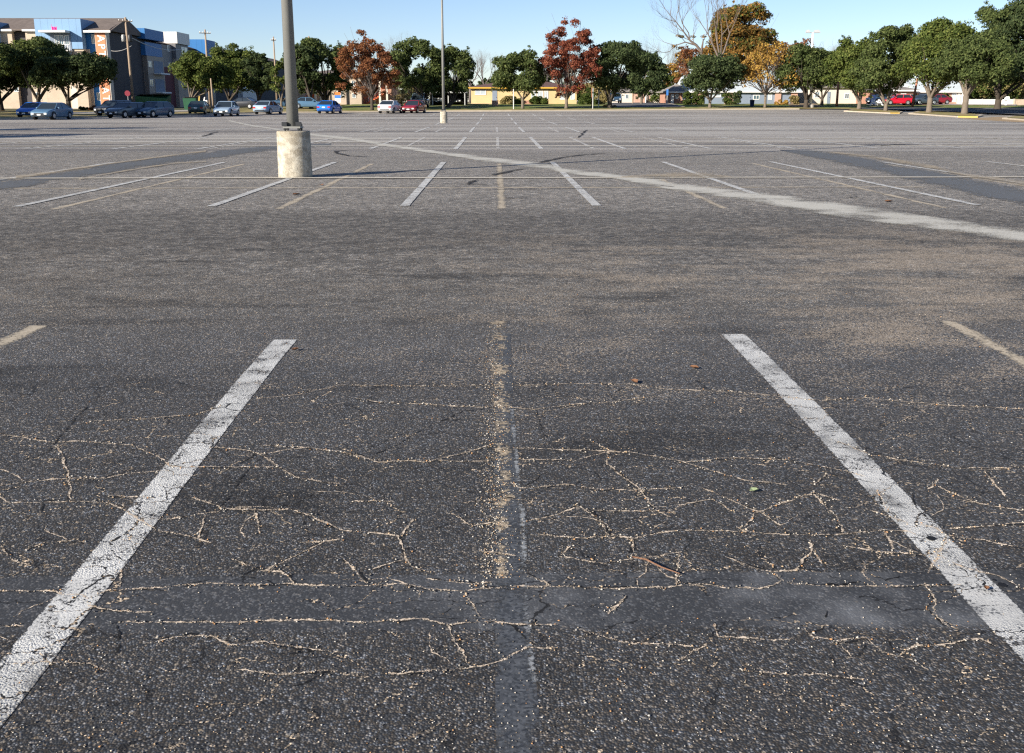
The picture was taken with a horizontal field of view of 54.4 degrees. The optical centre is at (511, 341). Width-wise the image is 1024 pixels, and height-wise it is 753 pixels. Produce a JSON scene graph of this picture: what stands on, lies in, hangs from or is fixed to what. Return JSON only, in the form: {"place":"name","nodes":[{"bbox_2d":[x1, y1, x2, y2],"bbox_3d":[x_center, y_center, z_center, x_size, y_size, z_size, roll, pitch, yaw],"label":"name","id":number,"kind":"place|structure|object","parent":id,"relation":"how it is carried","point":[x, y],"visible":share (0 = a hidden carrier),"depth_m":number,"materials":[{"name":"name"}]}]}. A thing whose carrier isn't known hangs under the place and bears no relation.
{"place":"outdoors","nodes":[
{"label":"outdoors","id":0,"kind":"place"},
{"bbox_2d":[0,104,346,116],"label":"lawn","id":1,"kind":"structure","parent":0,"point":[8,114],"depth_m":117.44,"materials":[{"name":"plant"}]},
{"bbox_2d":[135,94,170,102],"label":"dumpster","id":2,"kind":"object","parent":1,"relation":"on","point":[153,97],"visible":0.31,"depth_m":127.64,"materials":[{"name":"green metal"}]},
{"bbox_2d":[183,97,197,109],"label":"waste bin","id":3,"kind":"object","parent":1,"relation":"on","point":[186,101],"visible":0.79,"depth_m":123.31,"materials":[{"name":"green plastic"}]},
{"bbox_2d":[233,97,257,108],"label":"parked car","id":4,"kind":"object","parent":1,"relation":"on","point":[249,102],"visible":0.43,"depth_m":130.81,"materials":[{"name":"black paint"}]},
{"bbox_2d":[268,58,299,106],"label":"oak tree","id":5,"kind":"object","parent":1,"relation":"on","point":[277,80],"visible":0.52,"depth_m":129.84,"materials":[{"name":"green plant"}]},
{"bbox_2d":[282,43,323,108],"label":"oak tree","id":6,"kind":"object","parent":1,"relation":"on","point":[313,77],"visible":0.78,"depth_m":129.30,"materials":[{"name":"green plant"}]},
{"bbox_2d":[298,97,318,108],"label":"parked car","id":7,"kind":"object","parent":1,"relation":"on","point":[307,102],"visible":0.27,"depth_m":129.08,"materials":[{"name":"blue paint"}]},
{"bbox_2d":[296,37,355,99],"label":"oak tree","id":8,"kind":"object","parent":1,"relation":"on","point":[329,80],"visible":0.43,"depth_m":132.57,"materials":[{"name":"green plant"}]},
{"bbox_2d":[0,107,978,117],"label":"grass verge","id":9,"kind":"object","parent":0,"point":[595,109],"depth_m":130.86,"materials":[{"name":"plant"}]},
{"bbox_2d":[94,100,131,115],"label":"parked car","id":10,"kind":"object","parent":9,"relation":"on","point":[102,108],"visible":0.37,"depth_m":100.56,"materials":[{"name":"black paint"}]},
{"bbox_2d":[737,40,799,107],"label":"autumn tree","id":11,"kind":"object","parent":9,"relation":"on","point":[771,57],"visible":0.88,"depth_m":132.74,"materials":[{"name":"yellow plant"}]},
{"bbox_2d":[819,35,888,108],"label":"oak tree","id":12,"kind":"object","parent":9,"relation":"on","point":[841,59],"visible":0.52,"depth_m":127.11,"materials":[{"name":"green plant"}]},
{"bbox_2d":[0,0,1020,101],"label":"sky","id":13,"kind":"structure","parent":0,"point":[492,28],"materials":[{"name":"blue"}]},
{"bbox_2d":[0,109,1023,752],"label":"parking lot","id":14,"kind":"structure","parent":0,"point":[180,269],"depth_m":4.62,"materials":[{"name":"asphalt"}]},
{"bbox_2d":[16,102,43,116],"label":"parked car","id":15,"kind":"object","parent":14,"relation":"on","point":[26,109],"visible":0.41,"depth_m":94.26,"materials":[{"name":"blue paint"}]},
{"bbox_2d":[30,102,72,119],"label":"parked car","id":16,"kind":"object","parent":14,"relation":"on","point":[52,110],"visible":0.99,"depth_m":86.74,"materials":[{"name":"blue paint"}]},
{"bbox_2d":[104,102,146,117],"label":"parked car","id":17,"kind":"object","parent":14,"relation":"on","point":[125,109],"visible":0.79,"depth_m":94.51,"materials":[{"name":"grey paint"}]},
{"bbox_2d":[136,101,174,117],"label":"parked car","id":18,"kind":"object","parent":14,"relation":"on","point":[152,109],"visible":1,"depth_m":96.61,"materials":[{"name":"blue metal"}]},
{"bbox_2d":[188,101,210,113],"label":"parked car","id":19,"kind":"object","parent":14,"relation":"on","point":[204,107],"visible":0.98,"depth_m":109.39,"materials":[{"name":"green paint"}]},
{"bbox_2d":[213,101,239,115],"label":"parked car","id":20,"kind":"object","parent":14,"relation":"on","point":[230,108],"visible":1,"depth_m":102.49,"materials":[{"name":"silver metal"}]},
{"bbox_2d":[253,101,282,113],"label":"parked car","id":21,"kind":"object","parent":14,"relation":"on","point":[268,107],"visible":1,"depth_m":110.37,"materials":[{"name":"silver metal"}]},
{"bbox_2d":[276,0,312,176],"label":"light pole","id":22,"kind":"object","parent":14,"relation":"on","point":[294,153],"visible":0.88,"depth_m":19.48,"materials":[{"name":"concrete"}]},
{"bbox_2d":[317,100,341,113],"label":"parked car","id":23,"kind":"object","parent":14,"relation":"on","point":[331,106],"visible":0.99,"depth_m":113.15,"materials":[{"name":"blue paint"}]},
{"bbox_2d":[378,100,401,112],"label":"parked car","id":24,"kind":"object","parent":14,"relation":"on","point":[392,106],"visible":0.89,"depth_m":114.09,"materials":[{"name":"white paint"}]},
{"bbox_2d":[0,108,798,118],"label":"kerb","id":25,"kind":"structure","parent":14,"relation":"on","point":[419,111],"depth_m":122.55,"materials":[{"name":"concrete"}]},
{"bbox_2d":[402,100,426,112],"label":"parked car","id":26,"kind":"object","parent":14,"relation":"on","point":[416,106],"visible":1,"depth_m":115.67,"materials":[{"name":"red paint"}]},
{"bbox_2d":[440,0,446,122],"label":"light pole","id":27,"kind":"object","parent":14,"relation":"on","point":[443,117],"visible":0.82,"depth_m":71.71,"materials":[{"name":"metal"}]},
{"bbox_2d":[491,321,514,577],"bbox_3d":[-0.061,0.320,4.929,0.157,0.104,3.464,0,14,-1],"label":"old line debris","id":28,"kind":"object","parent":14,"relation":"on","point":[506,451],"visible":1,"depth_m":4.29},
{"bbox_2d":[0,114,1023,727],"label":"painted lines","id":29,"kind":"object","parent":14,"relation":"on","point":[48,632],"visible":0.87,"depth_m":3.74,"materials":[{"name":"paint"}]},
{"bbox_2d":[0,292,1023,752],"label":"loose gravel","id":30,"kind":"structure","parent":14,"relation":"on","point":[510,564],"depth_m":3.39,"materials":[{"name":"gravel"}]},
{"bbox_2d":[0,383,1023,685],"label":"cracks","id":31,"kind":"object","parent":14,"relation":"on","point":[472,523],"visible":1,"depth_m":3.46,"materials":[{"name":"sand"}]},
{"bbox_2d":[0,143,1023,202],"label":"dark trench patch","id":32,"kind":"object","parent":14,"relation":"on","point":[998,192],"visible":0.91,"depth_m":21.08,"materials":[{"name":"asphalt"}]},
{"bbox_2d":[0,163,1023,366],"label":"worn tan lines","id":33,"kind":"object","parent":14,"relation":"on","point":[31,329],"visible":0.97,"depth_m":15.64,"materials":[{"name":"paint"}]},
{"bbox_2d":[133,130,897,200],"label":"tar seams","id":34,"kind":"object","parent":14,"relation":"on","point":[469,182],"visible":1,"depth_m":23.61,"materials":[{"name":"asphalt"}]},
{"bbox_2d":[8,114,1023,148],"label":"faded lines","id":35,"kind":"object","parent":14,"relation":"on","point":[497,141],"visible":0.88,"depth_m":41.05,"materials":[{"name":"paint"}]},
{"bbox_2d":[494,334,542,752],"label":"blackout paint","id":36,"kind":"object","parent":14,"relation":"on","point":[514,672],"visible":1,"depth_m":2.98,"materials":[{"name":"paint"}]},
{"bbox_2d":[16,151,1023,183],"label":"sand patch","id":37,"kind":"object","parent":14,"relation":"on","point":[700,174],"visible":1,"depth_m":20.96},
{"bbox_2d":[511,409,537,680],"bbox_3d":[0.031,0.628,3.769,0.037,0.084,2.211,0,14,-1],"label":"pale dust edge","id":38,"kind":"object","parent":14,"relation":"on","point":[532,657],"visible":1,"depth_m":3.55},
{"bbox_2d":[82,138,1023,177],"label":"pale cross lines","id":39,"kind":"object","parent":14,"relation":"on","point":[616,145],"visible":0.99,"depth_m":34.15,"materials":[{"name":"paint"}]},
{"bbox_2d":[107,129,1023,146],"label":"faded cross lines","id":40,"kind":"object","parent":14,"relation":"on","point":[605,146],"visible":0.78,"depth_m":33.65,"materials":[{"name":"paint"}]},
{"bbox_2d":[229,120,1023,240],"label":"pale trench patch","id":41,"kind":"object","parent":14,"relation":"on","point":[835,207],"visible":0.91,"depth_m":14.60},
{"bbox_2d":[844,109,902,113],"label":"island kerb","id":42,"kind":"structure","parent":14,"relation":"on","point":[868,111],"depth_m":118.80,"materials":[{"name":"concrete"}]},
{"bbox_2d":[851,109,899,111],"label":"island grass","id":43,"kind":"structure","parent":42,"relation":"on","point":[874,110],"depth_m":120.89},
{"bbox_2d":[847,23,917,110],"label":"oak tree","id":44,"kind":"object","parent":43,"relation":"on","point":[874,73],"visible":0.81,"depth_m":116.82,"materials":[{"name":"green plant"}]},
{"bbox_2d":[908,111,982,116],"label":"island kerb","id":45,"kind":"structure","parent":14,"relation":"on","point":[979,115],"depth_m":104.87,"materials":[{"name":"concrete"}]},
{"bbox_2d":[914,111,978,115],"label":"island grass","id":46,"kind":"structure","parent":45,"relation":"on","point":[953,113],"depth_m":106.41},
{"bbox_2d":[888,16,984,112],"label":"oak tree","id":47,"kind":"object","parent":46,"relation":"on","point":[924,44],"visible":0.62,"depth_m":109.09,"materials":[{"name":"green plant"}]},
{"bbox_2d":[928,30,1019,113],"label":"oak tree","id":48,"kind":"object","parent":46,"relation":"on","point":[977,59],"visible":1,"depth_m":102.88,"materials":[{"name":"green plant"}]},
{"bbox_2d":[958,117,1023,121],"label":"dirt apron","id":49,"kind":"object","parent":14,"relation":"on","point":[994,118],"visible":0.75,"depth_m":87.26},
{"bbox_2d":[5,102,1021,114],"bbox_3d":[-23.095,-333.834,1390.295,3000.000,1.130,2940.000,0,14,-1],"label":"ground","id":50,"kind":"structure","parent":0,"point":[178,108],"depth_m":132.59,"materials":[{"name":"asphalt"}]},
{"bbox_2d":[0,42,34,110],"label":"oak tree","id":51,"kind":"object","parent":50,"relation":"on","point":[6,82],"visible":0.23,"depth_m":129.44,"materials":[{"name":"green plant"}]},
{"bbox_2d":[0,36,73,101],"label":"oak tree","id":52,"kind":"object","parent":50,"relation":"on","point":[19,57],"visible":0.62,"depth_m":124.43,"materials":[{"name":"green plant"}]},
{"bbox_2d":[28,51,118,107],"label":"oak tree","id":53,"kind":"object","parent":50,"relation":"on","point":[85,69],"visible":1,"depth_m":121.30,"materials":[{"name":"green plant"}]},
{"bbox_2d":[118,17,134,101],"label":"utility pole","id":54,"kind":"object","parent":50,"relation":"on","point":[127,39],"visible":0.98,"depth_m":133.56,"materials":[{"name":"brown wood"}]},
{"bbox_2d":[0,18,285,108],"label":"apartment building","id":55,"kind":"structure","parent":50,"relation":"on","point":[151,74],"depth_m":162.52,"materials":[{"name":"concrete"}]},
{"bbox_2d":[168,50,235,96],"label":"oak tree","id":56,"kind":"object","parent":50,"relation":"on","point":[193,70],"visible":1,"depth_m":142.80,"materials":[{"name":"green plant"}]},
{"bbox_2d":[199,29,211,108],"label":"utility pole","id":57,"kind":"object","parent":50,"relation":"on","point":[209,94],"visible":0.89,"depth_m":143.44,"materials":[{"name":"brown wood"}]},
{"bbox_2d":[208,42,263,100],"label":"oak tree","id":58,"kind":"object","parent":50,"relation":"on","point":[231,56],"visible":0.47,"depth_m":154.69,"materials":[{"name":"green plant"}]},
{"bbox_2d":[240,52,274,100],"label":"oak tree","id":59,"kind":"object","parent":50,"relation":"on","point":[260,83],"visible":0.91,"depth_m":147.01,"materials":[{"name":"green plant"}]},
{"bbox_2d":[297,70,400,104],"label":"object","id":60,"kind":"structure","parent":50,"relation":"on","point":[353,98],"depth_m":154.23,"materials":[{"name":"brown"}]},
{"bbox_2d":[430,91,467,104],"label":"carport","id":61,"kind":"object","parent":50,"relation":"on","point":[465,94],"visible":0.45,"depth_m":146.30,"materials":[{"name":"metal"}]},
{"bbox_2d":[433,44,476,106],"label":"oak tree","id":62,"kind":"object","parent":50,"relation":"on","point":[461,64],"visible":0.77,"depth_m":133.40,"materials":[{"name":"green plant"}]},
{"bbox_2d":[467,52,487,102],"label":"bare tree","id":63,"kind":"object","parent":50,"relation":"on","point":[470,84],"visible":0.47,"depth_m":197.49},
{"bbox_2d":[474,51,493,83],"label":"bare tree","id":64,"kind":"object","parent":50,"relation":"on","point":[481,72],"visible":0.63,"depth_m":207.39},
{"bbox_2d":[499,95,514,103],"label":"bush","id":65,"kind":"object","parent":50,"relation":"on","point":[506,100],"visible":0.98,"depth_m":151.28,"materials":[{"name":"beige plant"}]},
{"bbox_2d":[468,81,576,103],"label":"house","id":66,"kind":"structure","parent":50,"relation":"on","point":[482,94],"depth_m":155.38,"materials":[{"name":"paint"}]},
{"bbox_2d":[529,96,547,103],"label":"bush","id":67,"kind":"object","parent":50,"relation":"on","point":[536,99],"visible":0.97,"depth_m":152.81,"materials":[{"name":"green plant"}]},
{"bbox_2d":[577,93,597,104],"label":"bush","id":68,"kind":"object","parent":50,"relation":"on","point":[584,98],"visible":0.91,"depth_m":149.43,"materials":[{"name":"green plant"}]},
{"bbox_2d":[594,93,606,103],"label":"bush","id":69,"kind":"object","parent":50,"relation":"on","point":[602,98],"visible":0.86,"depth_m":151.32,"materials":[{"name":"beige plant"}]},
{"bbox_2d":[610,89,631,102],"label":"house","id":70,"kind":"structure","parent":50,"relation":"on","point":[627,97],"depth_m":209.23,"materials":[{"name":"grey"}]},
{"bbox_2d":[645,68,676,102],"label":"garden tree","id":71,"kind":"object","parent":50,"relation":"on","point":[656,97],"visible":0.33,"depth_m":187.89,"materials":[{"name":"green plant"}]},
{"bbox_2d":[657,84,685,103],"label":"house","id":72,"kind":"structure","parent":50,"relation":"on","point":[675,93],"depth_m":160.91,"materials":[{"name":"orange brick"}]},
{"bbox_2d":[665,51,694,86],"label":"autumn tree","id":73,"kind":"object","parent":50,"relation":"on","point":[673,67],"visible":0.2,"depth_m":191.46,"materials":[{"name":"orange plant"}]},
{"bbox_2d":[638,0,722,54],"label":"bare tree","id":74,"kind":"object","parent":50,"relation":"on","point":[691,41],"visible":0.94,"depth_m":169.02,"materials":[{"name":"brown plant"}]},
{"bbox_2d":[682,91,706,104],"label":"hedge","id":75,"kind":"object","parent":50,"relation":"on","point":[696,99],"visible":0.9,"depth_m":147.80,"materials":[{"name":"green plant"}]},
{"bbox_2d":[684,0,746,56],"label":"bare tree","id":76,"kind":"object","parent":50,"relation":"on","point":[718,11],"visible":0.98,"depth_m":165.64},
{"bbox_2d":[721,93,733,104],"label":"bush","id":77,"kind":"object","parent":50,"relation":"on","point":[727,99],"visible":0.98,"depth_m":146.80,"materials":[{"name":"green plant"}]},
{"bbox_2d":[731,90,741,103],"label":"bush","id":78,"kind":"object","parent":50,"relation":"on","point":[737,96],"visible":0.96,"depth_m":150.90,"materials":[{"name":"green plant"}]},
{"bbox_2d":[678,77,802,103],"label":"house","id":79,"kind":"structure","parent":50,"relation":"on","point":[752,93],"depth_m":157.97,"materials":[{"name":"stone"}]},
{"bbox_2d":[741,93,750,103],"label":"garage door","id":80,"kind":"structure","parent":79,"relation":"in","point":[746,97],"depth_m":157.94,"materials":[{"name":"metal"}]},
{"bbox_2d":[805,30,820,107],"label":"floodlight pole","id":81,"kind":"object","parent":50,"relation":"on","point":[811,87],"visible":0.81,"depth_m":133.41,"materials":[{"name":"metal"}]},
{"bbox_2d":[798,86,855,103],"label":"house","id":82,"kind":"structure","parent":50,"relation":"on","point":[846,96],"depth_m":162.10,"materials":[{"name":"grey"}]},
{"bbox_2d":[856,85,920,103],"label":"house","id":83,"kind":"structure","parent":50,"relation":"on","point":[905,90],"depth_m":154.68,"materials":[{"name":"orange brick"}]},
{"bbox_2d":[903,78,962,103],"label":"house","id":84,"kind":"structure","parent":50,"relation":"on","point":[955,93],"depth_m":156.12,"materials":[{"name":"white brick"}]},
{"bbox_2d":[969,99,1012,103],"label":"fence","id":85,"kind":"object","parent":50,"relation":"on","point":[983,101],"visible":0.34,"depth_m":150.84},
{"bbox_2d":[969,81,1022,98],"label":"garden tree","id":86,"kind":"object","parent":50,"relation":"on","point":[981,91],"visible":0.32,"depth_m":155.99,"materials":[{"name":"green plant"}]},
{"bbox_2d":[612,103,679,106],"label":"side street","id":87,"kind":"structure","parent":0,"point":[642,105],"depth_m":142.79,"materials":[{"name":"asphalt"}]},
{"bbox_2d":[341,103,1023,109],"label":"lawn","id":88,"kind":"structure","parent":0,"point":[468,106],"depth_m":139.87,"materials":[{"name":"green plant"}]},
{"bbox_2d":[334,27,401,109],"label":"autumn tree","id":89,"kind":"object","parent":88,"relation":"on","point":[366,61],"visible":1,"depth_m":122.69,"materials":[{"name":"red plant"}]},
{"bbox_2d":[386,86,413,105],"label":"bush","id":90,"kind":"object","parent":88,"relation":"on","point":[402,96],"visible":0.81,"depth_m":131.65,"materials":[{"name":"plant"}]},
{"bbox_2d":[388,36,450,107],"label":"oak tree","id":91,"kind":"object","parent":88,"relation":"on","point":[422,77],"visible":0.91,"depth_m":132.19,"materials":[{"name":"green plant"}]},
{"bbox_2d":[411,93,429,106],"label":"parked car","id":92,"kind":"object","parent":88,"relation":"on","point":[418,97],"visible":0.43,"depth_m":133.78,"materials":[{"name":"metal"}]},
{"bbox_2d":[491,45,546,108],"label":"oak tree","id":93,"kind":"object","parent":88,"relation":"on","point":[530,79],"visible":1,"depth_m":128.00,"materials":[{"name":"green plant"}]},
{"bbox_2d":[537,16,602,108],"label":"autumn tree","id":94,"kind":"object","parent":88,"relation":"on","point":[561,65],"visible":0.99,"depth_m":128.66,"materials":[{"name":"red plant"}]},
{"bbox_2d":[588,40,657,107],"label":"oak tree","id":95,"kind":"object","parent":88,"relation":"on","point":[633,57],"visible":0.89,"depth_m":130.39,"materials":[{"name":"green plant"}]},
{"bbox_2d":[626,50,667,103],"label":"oak tree","id":96,"kind":"object","parent":88,"relation":"on","point":[657,72],"visible":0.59,"depth_m":153.54,"materials":[{"name":"green plant"}]},
{"bbox_2d":[673,44,709,83],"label":"autumn tree","id":97,"kind":"object","parent":88,"relation":"on","point":[684,52],"visible":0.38,"depth_m":183.55,"materials":[{"name":"orange plant"}]},
{"bbox_2d":[680,52,747,107],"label":"oak tree","id":98,"kind":"object","parent":88,"relation":"on","point":[726,71],"visible":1,"depth_m":130.85,"materials":[{"name":"green plant"}]},
{"bbox_2d":[703,0,778,74],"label":"autumn tree","id":99,"kind":"object","parent":88,"relation":"on","point":[745,38],"visible":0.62,"depth_m":174.89,"materials":[{"name":"orange plant"}]},
{"bbox_2d":[773,40,830,107],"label":"oak tree","id":100,"kind":"object","parent":88,"relation":"on","point":[807,59],"visible":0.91,"depth_m":131.69,"materials":[{"name":"green plant"}]},
{"bbox_2d":[797,51,841,104],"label":"oak tree","id":101,"kind":"object","parent":88,"relation":"on","point":[818,86],"visible":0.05,"depth_m":145.78,"materials":[{"name":"green plant"}]},
{"bbox_2d":[974,0,1023,108],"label":"oak tree","id":102,"kind":"object","parent":88,"relation":"on","point":[986,14],"visible":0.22,"depth_m":126.98,"materials":[{"name":"green plant"}]},
{"bbox_2d":[985,0,1023,84],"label":"oak tree","id":103,"kind":"object","parent":88,"relation":"on","point":[1013,26],"visible":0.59,"depth_m":120.40,"materials":[{"name":"green plant"}]},
{"bbox_2d":[867,104,1015,104],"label":"driveway","id":104,"kind":"structure","parent":0,"point":[949,104],"depth_m":148.44,"materials":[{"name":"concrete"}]},
{"bbox_2d":[882,94,912,104],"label":"parked car","id":105,"kind":"object","parent":104,"relation":"on","point":[904,99],"visible":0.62,"depth_m":145.36,"materials":[{"name":"red paint"}]},
{"bbox_2d":[910,94,938,104],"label":"parked car","id":106,"kind":"object","parent":104,"relation":"on","point":[919,99],"visible":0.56,"depth_m":146.88,"materials":[{"name":"grey paint"}]},
{"bbox_2d":[922,94,952,103],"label":"parked car","id":107,"kind":"object","parent":104,"relation":"on","point":[943,98],"visible":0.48,"depth_m":149.05,"materials":[{"name":"red paint"}]},
{"bbox_2d":[862,108,1023,114],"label":"access road","id":108,"kind":"structure","parent":0,"point":[1005,110],"depth_m":126.09,"materials":[{"name":"asphalt"}]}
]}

